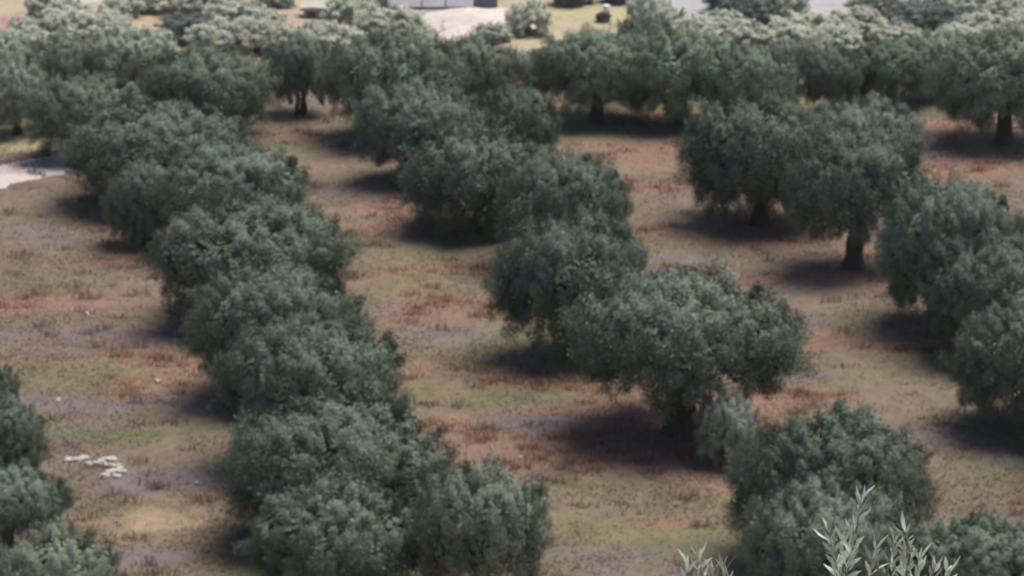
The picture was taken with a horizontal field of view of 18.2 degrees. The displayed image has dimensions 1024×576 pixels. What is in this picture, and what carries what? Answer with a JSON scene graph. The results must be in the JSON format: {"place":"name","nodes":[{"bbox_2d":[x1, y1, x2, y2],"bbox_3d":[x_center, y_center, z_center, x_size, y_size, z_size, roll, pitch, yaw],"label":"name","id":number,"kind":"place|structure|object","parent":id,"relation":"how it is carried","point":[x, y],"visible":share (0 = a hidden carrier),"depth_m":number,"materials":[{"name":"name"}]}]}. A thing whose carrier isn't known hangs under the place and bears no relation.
{"place":"outdoors","nodes":[
{"label":"outdoors","id":0,"kind":"place"},
{"bbox_2d":[0,150,50,164],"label":"earth bank","id":1,"kind":"structure","parent":0,"point":[23,156],"depth_m":149.68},
{"bbox_2d":[0,151,77,188],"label":"path","id":2,"kind":"structure","parent":0,"point":[9,175],"depth_m":147.69,"materials":[{"name":"white gravel"}]},
{"bbox_2d":[366,0,472,12],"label":"pavement","id":3,"kind":"structure","parent":0,"point":[436,2],"depth_m":381.97,"materials":[{"name":"grey concrete"}]},
{"bbox_2d":[0,0,1023,575],"bbox_3d":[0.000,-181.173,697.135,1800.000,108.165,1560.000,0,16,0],"label":"terrain","id":4,"kind":"structure","parent":0,"point":[330,164],"depth_m":120.20,"materials":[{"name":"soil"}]},
{"bbox_2d":[0,364,21,405],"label":"olive tree","id":5,"kind":"object","parent":4,"relation":"on","point":[6,379],"visible":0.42,"depth_m":109.99,"materials":[{"name":"green plant"}]},
{"bbox_2d":[0,30,37,70],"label":"olive tree","id":6,"kind":"object","parent":4,"relation":"on","point":[11,45],"visible":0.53,"depth_m":162.05,"materials":[{"name":"green plant"}]},
{"bbox_2d":[0,15,48,44],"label":"olive tree","id":7,"kind":"object","parent":4,"relation":"on","point":[11,31],"visible":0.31,"depth_m":349.14,"materials":[{"name":"green plant"}]},
{"bbox_2d":[0,385,53,471],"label":"olive tree","id":8,"kind":"object","parent":4,"relation":"on","point":[21,433],"visible":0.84,"depth_m":104.54,"materials":[{"name":"green plant"}]},
{"bbox_2d":[0,50,55,135],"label":"olive tree","id":9,"kind":"object","parent":4,"relation":"on","point":[18,83],"visible":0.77,"depth_m":153.31,"materials":[{"name":"green plant"}]},
{"bbox_2d":[0,454,77,564],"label":"olive tree","id":10,"kind":"object","parent":4,"relation":"on","point":[28,494],"visible":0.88,"depth_m":97.85,"materials":[{"name":"green plant"}]},
{"bbox_2d":[10,9,76,40],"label":"olive tree","id":11,"kind":"object","parent":4,"relation":"on","point":[53,21],"visible":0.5,"depth_m":353.80,"materials":[{"name":"green plant"}]},
{"bbox_2d":[22,0,71,20],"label":"olive tree","id":12,"kind":"object","parent":4,"relation":"on","point":[34,6],"visible":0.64,"depth_m":371.75,"materials":[{"name":"green plant"}]},
{"bbox_2d":[25,26,95,84],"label":"olive tree","id":13,"kind":"object","parent":4,"relation":"on","point":[60,54],"visible":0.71,"depth_m":161.19,"materials":[{"name":"green plant"}]},
{"bbox_2d":[0,515,128,575],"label":"olive tree","id":14,"kind":"object","parent":4,"relation":"on","point":[60,553],"visible":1,"depth_m":93.06,"materials":[{"name":"green plant"}]},
{"bbox_2d":[44,0,99,18],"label":"olive tree","id":15,"kind":"object","parent":4,"relation":"on","point":[70,7],"visible":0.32,"depth_m":363.92,"materials":[{"name":"green plant"}]},
{"bbox_2d":[19,66,154,161],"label":"olive tree","id":16,"kind":"object","parent":4,"relation":"on","point":[57,107],"visible":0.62,"depth_m":148.12,"materials":[{"name":"green plant"}]},
{"bbox_2d":[60,3,128,41],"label":"olive tree","id":17,"kind":"object","parent":4,"relation":"on","point":[104,20],"visible":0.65,"depth_m":355.36,"materials":[{"name":"green plant"}]},
{"bbox_2d":[95,0,144,17],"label":"olive tree","id":18,"kind":"object","parent":4,"relation":"on","point":[124,7],"visible":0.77,"depth_m":372.54,"materials":[{"name":"green plant"}]},
{"bbox_2d":[79,23,176,93],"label":"olive tree","id":19,"kind":"object","parent":4,"relation":"on","point":[126,54],"visible":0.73,"depth_m":161.02,"materials":[{"name":"green plant"}]},
{"bbox_2d":[98,154,179,247],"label":"olive tree","id":20,"kind":"object","parent":4,"relation":"on","point":[129,196],"visible":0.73,"depth_m":133.97,"materials":[{"name":"green plant"}]},
{"bbox_2d":[120,22,174,49],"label":"olive tree","id":21,"kind":"object","parent":4,"relation":"on","point":[144,25],"visible":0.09,"depth_m":352.08,"materials":[{"name":"green plant"}]},
{"bbox_2d":[131,0,172,11],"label":"olive tree","id":22,"kind":"object","parent":4,"relation":"on","point":[154,4],"visible":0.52,"depth_m":375.16,"materials":[{"name":"green plant"}]},
{"bbox_2d":[48,89,257,198],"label":"olive tree","id":23,"kind":"object","parent":4,"relation":"on","point":[108,144],"visible":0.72,"depth_m":139.92,"materials":[{"name":"green plant"}]},
{"bbox_2d":[152,10,213,46],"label":"olive tree","id":24,"kind":"object","parent":4,"relation":"on","point":[179,25],"visible":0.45,"depth_m":359.91,"materials":[{"name":"green plant"}]},
{"bbox_2d":[165,0,232,17],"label":"olive tree","id":25,"kind":"object","parent":4,"relation":"on","point":[189,6],"visible":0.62,"depth_m":371.38,"materials":[{"name":"green plant"}]},
{"bbox_2d":[138,41,283,135],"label":"olive tree","id":26,"kind":"object","parent":4,"relation":"on","point":[231,82],"visible":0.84,"depth_m":151.80,"materials":[{"name":"green plant"}]},
{"bbox_2d":[182,15,252,54],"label":"olive tree","id":27,"kind":"object","parent":4,"relation":"on","point":[216,33],"visible":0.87,"depth_m":352.63,"materials":[{"name":"green plant"}]},
{"bbox_2d":[202,0,266,26],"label":"olive tree","id":28,"kind":"object","parent":4,"relation":"on","point":[232,10],"visible":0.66,"depth_m":364.81,"materials":[{"name":"green plant"}]},
{"bbox_2d":[149,134,327,222],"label":"olive tree","id":29,"kind":"object","parent":4,"relation":"on","point":[215,175],"visible":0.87,"depth_m":132.76,"materials":[{"name":"green plant"}]},
{"bbox_2d":[137,190,370,323],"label":"olive tree","id":30,"kind":"object","parent":4,"relation":"on","point":[200,245],"visible":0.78,"depth_m":122.47,"materials":[{"name":"green plant"}]},
{"bbox_2d":[228,10,283,56],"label":"olive tree","id":31,"kind":"object","parent":4,"relation":"on","point":[256,27],"visible":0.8,"depth_m":352.70,"materials":[{"name":"green plant"}]},
{"bbox_2d":[244,5,291,27],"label":"olive tree","id":32,"kind":"object","parent":4,"relation":"on","point":[277,17],"visible":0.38,"depth_m":362.67,"materials":[{"name":"green plant"}]},
{"bbox_2d":[171,253,370,388],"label":"olive tree","id":33,"kind":"object","parent":4,"relation":"on","point":[222,316],"visible":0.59,"depth_m":113.22,"materials":[{"name":"green plant"}]},
{"bbox_2d":[254,0,295,8],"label":"olive tree","id":34,"kind":"object","parent":4,"relation":"on","point":[283,4],"visible":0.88,"depth_m":379.29,"materials":[{"name":"green plant"}]},
{"bbox_2d":[262,20,322,54],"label":"olive tree","id":35,"kind":"object","parent":4,"relation":"on","point":[285,30],"visible":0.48,"depth_m":351.23,"materials":[{"name":"green plant"}]},
{"bbox_2d":[261,32,333,115],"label":"olive tree","id":36,"kind":"object","parent":4,"relation":"on","point":[294,59],"visible":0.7,"depth_m":157.06,"materials":[{"name":"green plant"}]},
{"bbox_2d":[198,301,417,433],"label":"olive tree","id":37,"kind":"object","parent":4,"relation":"on","point":[274,373],"visible":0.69,"depth_m":106.10,"materials":[{"name":"green plant"}]},
{"bbox_2d":[300,1,328,18],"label":"hut","id":38,"kind":"object","parent":4,"relation":"on","point":[312,9],"visible":0.62,"depth_m":373.05,"materials":[{"name":"paint"}]},
{"bbox_2d":[302,19,337,34],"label":"olive tree","id":39,"kind":"object","parent":4,"relation":"on","point":[312,22],"visible":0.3,"depth_m":359.74,"materials":[{"name":"green plant"}]},
{"bbox_2d":[203,373,462,538],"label":"olive tree","id":40,"kind":"object","parent":4,"relation":"on","point":[374,441],"visible":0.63,"depth_m":99.27,"materials":[{"name":"green plant"}]},
{"bbox_2d":[231,467,436,575],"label":"olive tree","id":41,"kind":"object","parent":4,"relation":"on","point":[342,532],"visible":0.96,"depth_m":95.08,"materials":[{"name":"green plant"}]},
{"bbox_2d":[314,20,366,52],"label":"olive tree","id":42,"kind":"object","parent":4,"relation":"on","point":[331,33],"visible":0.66,"depth_m":351.72,"materials":[{"name":"green plant"}]},
{"bbox_2d":[320,0,380,27],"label":"olive tree","id":43,"kind":"object","parent":4,"relation":"on","point":[341,11],"visible":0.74,"depth_m":365.78,"materials":[{"name":"green plant"}]},
{"bbox_2d":[351,2,431,38],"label":"olive tree","id":44,"kind":"object","parent":4,"relation":"on","point":[404,17],"visible":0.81,"depth_m":359.22,"materials":[{"name":"green plant"}]},
{"bbox_2d":[310,19,476,123],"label":"olive tree","id":45,"kind":"object","parent":4,"relation":"on","point":[373,58],"visible":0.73,"depth_m":151.78,"materials":[{"name":"green plant"}]},
{"bbox_2d":[396,20,438,42],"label":"olive tree","id":46,"kind":"object","parent":4,"relation":"on","point":[428,30],"visible":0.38,"depth_m":357.30,"materials":[{"name":"green plant"}]},
{"bbox_2d":[349,71,503,180],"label":"olive tree","id":47,"kind":"object","parent":4,"relation":"on","point":[410,116],"visible":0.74,"depth_m":143.94,"materials":[{"name":"green plant"}]},
{"bbox_2d":[385,0,474,9],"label":"garden wall","id":48,"kind":"structure","parent":4,"relation":"on","point":[421,7],"depth_m":378.98,"materials":[{"name":"grey stone"}]},
{"bbox_2d":[396,122,557,239],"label":"olive tree","id":49,"kind":"object","parent":4,"relation":"on","point":[466,170],"visible":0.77,"depth_m":135.19,"materials":[{"name":"green plant"}]},
{"bbox_2d":[434,25,519,108],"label":"olive tree","id":50,"kind":"object","parent":4,"relation":"on","point":[489,64],"visible":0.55,"depth_m":155.91,"materials":[{"name":"green plant"}]},
{"bbox_2d":[421,7,534,41],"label":"earth mound","id":51,"kind":"object","parent":4,"relation":"on","point":[462,21],"visible":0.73,"depth_m":366.93,"materials":[{"name":"beige soil"}]},
{"bbox_2d":[405,444,557,575],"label":"olive tree","id":52,"kind":"object","parent":4,"relation":"on","point":[481,521],"visible":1,"depth_m":94.08,"materials":[{"name":"green plant"}]},
{"bbox_2d":[475,0,497,7],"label":"shed","id":53,"kind":"structure","parent":4,"relation":"on","point":[486,3],"depth_m":377.75,"materials":[{"name":"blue stone"}]},
{"bbox_2d":[474,20,513,43],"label":"olive tree","id":54,"kind":"object","parent":4,"relation":"on","point":[499,31],"visible":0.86,"depth_m":359.95,"materials":[{"name":"green plant"}]},
{"bbox_2d":[496,43,535,89],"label":"olive tree","id":55,"kind":"object","parent":4,"relation":"on","point":[523,73],"visible":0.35,"depth_m":163.26,"materials":[{"name":"green plant"}]},
{"bbox_2d":[475,78,562,155],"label":"olive tree","id":56,"kind":"object","parent":4,"relation":"on","point":[521,112],"visible":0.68,"depth_m":146.42,"materials":[{"name":"green plant"}]},
{"bbox_2d":[503,0,554,36],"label":"olive tree","id":57,"kind":"object","parent":4,"relation":"on","point":[519,16],"visible":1,"depth_m":363.21,"materials":[{"name":"green plant"}]},
{"bbox_2d":[493,142,635,253],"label":"olive tree","id":58,"kind":"object","parent":4,"relation":"on","point":[547,187],"visible":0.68,"depth_m":129.76,"materials":[{"name":"green plant"}]},
{"bbox_2d":[480,204,656,365],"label":"olive tree","id":59,"kind":"object","parent":4,"relation":"on","point":[549,271],"visible":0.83,"depth_m":117.79,"materials":[{"name":"green plant"}]},
{"bbox_2d":[552,0,593,7],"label":"olive tree","id":60,"kind":"object","parent":4,"relation":"on","point":[565,3],"visible":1,"depth_m":378.51,"materials":[{"name":"green plant"}]},
{"bbox_2d":[521,21,656,121],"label":"olive tree","id":61,"kind":"object","parent":4,"relation":"on","point":[593,66],"visible":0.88,"depth_m":155.05,"materials":[{"name":"green plant"}]},
{"bbox_2d":[614,5,678,44],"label":"olive tree","id":62,"kind":"object","parent":4,"relation":"on","point":[643,24],"visible":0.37,"depth_m":161.79,"materials":[{"name":"green plant"}]},
{"bbox_2d":[623,0,673,18],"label":"olive tree","id":63,"kind":"object","parent":4,"relation":"on","point":[632,6],"visible":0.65,"depth_m":368.18,"materials":[{"name":"green plant"}]},
{"bbox_2d":[647,4,694,33],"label":"olive tree","id":64,"kind":"object","parent":4,"relation":"on","point":[667,12],"visible":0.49,"depth_m":364.26,"materials":[{"name":"green plant"}]},
{"bbox_2d":[615,23,744,126],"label":"olive tree","id":65,"kind":"object","parent":4,"relation":"on","point":[680,64],"visible":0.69,"depth_m":153.97,"materials":[{"name":"green plant"}]},
{"bbox_2d":[555,255,820,441],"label":"olive tree","id":66,"kind":"object","parent":4,"relation":"on","point":[667,330],"visible":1,"depth_m":108.61,"materials":[{"name":"green plant"}]},
{"bbox_2d":[667,11,722,42],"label":"olive tree","id":67,"kind":"object","parent":4,"relation":"on","point":[699,22],"visible":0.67,"depth_m":358.98,"materials":[{"name":"green plant"}]},
{"bbox_2d":[699,0,740,14],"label":"olive tree","id":68,"kind":"object","parent":4,"relation":"on","point":[718,4],"visible":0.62,"depth_m":373.57,"materials":[{"name":"green plant"}]},
{"bbox_2d":[697,8,750,36],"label":"olive tree","id":69,"kind":"object","parent":4,"relation":"on","point":[731,18],"visible":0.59,"depth_m":363.55,"materials":[{"name":"green plant"}]},
{"bbox_2d":[692,386,762,472],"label":"olive bush","id":70,"kind":"object","parent":4,"relation":"on","point":[727,422],"visible":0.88,"depth_m":107.71,"materials":[{"name":"green plant"}]},
{"bbox_2d":[723,17,777,49],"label":"olive tree","id":71,"kind":"object","parent":4,"relation":"on","point":[748,35],"visible":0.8,"depth_m":172.59,"materials":[{"name":"green plant"}]},
{"bbox_2d":[701,42,807,116],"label":"olive tree","id":72,"kind":"object","parent":4,"relation":"on","point":[753,72],"visible":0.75,"depth_m":152.75,"materials":[{"name":"green plant"}]},
{"bbox_2d":[672,89,838,226],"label":"olive tree","id":73,"kind":"object","parent":4,"relation":"on","point":[746,148],"visible":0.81,"depth_m":136.14,"materials":[{"name":"green plant"}]},
{"bbox_2d":[729,0,784,24],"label":"olive tree","id":74,"kind":"object","parent":4,"relation":"on","point":[759,10],"visible":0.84,"depth_m":370.36,"materials":[{"name":"green plant"}]},
{"bbox_2d":[754,18,810,44],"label":"olive tree","id":75,"kind":"object","parent":4,"relation":"on","point":[783,29],"visible":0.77,"depth_m":172.87,"materials":[{"name":"green plant"}]},
{"bbox_2d":[766,35,806,78],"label":"olive tree","id":76,"kind":"object","parent":4,"relation":"on","point":[786,47],"visible":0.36,"depth_m":164.39,"materials":[{"name":"green plant"}]},
{"bbox_2d":[770,0,811,20],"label":"olive tree","id":77,"kind":"object","parent":4,"relation":"on","point":[799,6],"visible":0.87,"depth_m":370.70,"materials":[{"name":"green plant"}]},
{"bbox_2d":[769,7,841,40],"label":"olive tree","id":78,"kind":"object","parent":4,"relation":"on","point":[812,22],"visible":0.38,"depth_m":360.05,"materials":[{"name":"green plant"}]},
{"bbox_2d":[673,485,959,575],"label":"olive tree","id":79,"kind":"object","parent":4,"relation":"on","point":[846,557],"visible":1,"depth_m":9.61,"materials":[{"name":"green plant"}]},
{"bbox_2d":[789,32,843,82],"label":"olive tree","id":80,"kind":"object","parent":4,"relation":"on","point":[803,53],"visible":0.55,"depth_m":162.82,"materials":[{"name":"green plant"}]},
{"bbox_2d":[732,468,924,575],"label":"olive tree","id":81,"kind":"object","parent":4,"relation":"on","point":[787,540],"visible":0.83,"depth_m":93.60,"materials":[{"name":"green plant"}]},
{"bbox_2d":[719,396,940,561],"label":"olive tree","id":82,"kind":"object","parent":4,"relation":"on","point":[869,457],"visible":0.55,"depth_m":97.89,"materials":[{"name":"green plant"}]},
{"bbox_2d":[800,53,867,111],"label":"olive tree","id":83,"kind":"object","parent":4,"relation":"on","point":[838,78],"visible":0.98,"depth_m":157.75,"materials":[{"name":"green plant"}]},
{"bbox_2d":[806,18,864,56],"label":"olive tree","id":84,"kind":"object","parent":4,"relation":"on","point":[839,33],"visible":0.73,"depth_m":171.91,"materials":[{"name":"green plant"}]},
{"bbox_2d":[824,5,889,41],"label":"olive tree","id":85,"kind":"object","parent":4,"relation":"on","point":[865,21],"visible":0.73,"depth_m":360.81,"materials":[{"name":"green plant"}]},
{"bbox_2d":[777,120,937,271],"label":"olive tree","id":86,"kind":"object","parent":4,"relation":"on","point":[848,178],"visible":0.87,"depth_m":129.32,"materials":[{"name":"green plant"}]},
{"bbox_2d":[804,92,932,165],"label":"olive tree","id":87,"kind":"object","parent":4,"relation":"on","point":[894,122],"visible":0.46,"depth_m":143.26,"materials":[{"name":"green plant"}]},
{"bbox_2d":[845,0,907,16],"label":"olive tree","id":88,"kind":"object","parent":4,"relation":"on","point":[878,4],"visible":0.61,"depth_m":371.59,"materials":[{"name":"green plant"}]},
{"bbox_2d":[845,35,939,106],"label":"olive tree","id":89,"kind":"object","parent":4,"relation":"on","point":[889,67],"visible":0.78,"depth_m":158.73,"materials":[{"name":"green plant"}]},
{"bbox_2d":[867,17,921,42],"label":"olive tree","id":90,"kind":"object","parent":4,"relation":"on","point":[883,31],"visible":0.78,"depth_m":356.97,"materials":[{"name":"green plant"}]},
{"bbox_2d":[879,0,945,29],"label":"olive tree","id":91,"kind":"object","parent":4,"relation":"on","point":[909,13],"visible":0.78,"depth_m":366.93,"materials":[{"name":"green plant"}]},
{"bbox_2d":[902,24,981,96],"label":"olive tree","id":92,"kind":"object","parent":4,"relation":"on","point":[935,43],"visible":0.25,"depth_m":161.53,"materials":[{"name":"green plant"}]},
{"bbox_2d":[869,168,1023,328],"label":"olive tree","id":93,"kind":"object","parent":4,"relation":"on","point":[974,216],"visible":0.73,"depth_m":121.71,"materials":[{"name":"green plant"}]},
{"bbox_2d":[919,3,973,30],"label":"olive tree","id":94,"kind":"object","parent":4,"relation":"on","point":[934,18],"visible":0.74,"depth_m":362.80,"materials":[{"name":"green plant"}]},
{"bbox_2d":[888,504,1023,575],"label":"olive tree","id":95,"kind":"object","parent":4,"relation":"on","point":[983,544],"visible":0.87,"depth_m":93.87,"materials":[{"name":"green plant"}]},
{"bbox_2d":[931,22,983,37],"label":"olive tree","id":96,"kind":"object","parent":4,"relation":"on","point":[953,26],"visible":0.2,"depth_m":173.42,"materials":[{"name":"green plant"}]},
{"bbox_2d":[918,234,1023,340],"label":"olive tree","id":97,"kind":"object","parent":4,"relation":"on","point":[966,285],"visible":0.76,"depth_m":118.48,"materials":[{"name":"green plant"}]},
{"bbox_2d":[919,21,1023,144],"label":"olive tree","id":98,"kind":"object","parent":4,"relation":"on","point":[973,76],"visible":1,"depth_m":150.10,"materials":[{"name":"green plant"}]},
{"bbox_2d":[942,0,1005,19],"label":"olive tree","id":99,"kind":"object","parent":4,"relation":"on","point":[975,5],"visible":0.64,"depth_m":369.33,"materials":[{"name":"green plant"}]},
{"bbox_2d":[935,281,1023,440],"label":"olive tree","id":100,"kind":"object","parent":4,"relation":"on","point":[994,345],"visible":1,"depth_m":110.03,"materials":[{"name":"green plant"}]},
{"bbox_2d":[954,9,1014,36],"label":"olive tree","id":101,"kind":"object","parent":4,"relation":"on","point":[977,21],"visible":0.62,"depth_m":358.57,"materials":[{"name":"green plant"}]},
{"bbox_2d":[975,19,1023,42],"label":"olive tree","id":102,"kind":"object","parent":4,"relation":"on","point":[1010,26],"visible":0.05,"depth_m":162.91,"materials":[{"name":"green plant"}]},
{"bbox_2d":[983,0,1023,18],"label":"olive tree","id":103,"kind":"object","parent":4,"relation":"on","point":[1015,6],"visible":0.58,"depth_m":366.99,"materials":[{"name":"green plant"}]},
{"bbox_2d":[1000,10,1023,30],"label":"olive tree","id":104,"kind":"object","parent":4,"relation":"on","point":[1018,18],"visible":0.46,"depth_m":358.50,"materials":[{"name":"green plant"}]},
{"bbox_2d":[663,0,710,18],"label":"road","id":105,"kind":"structure","parent":0,"point":[697,7],"depth_m":378.74,"materials":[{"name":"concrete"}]},
{"bbox_2d":[794,0,848,16],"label":"road","id":106,"kind":"structure","parent":0,"point":[826,6],"depth_m":378.77,"materials":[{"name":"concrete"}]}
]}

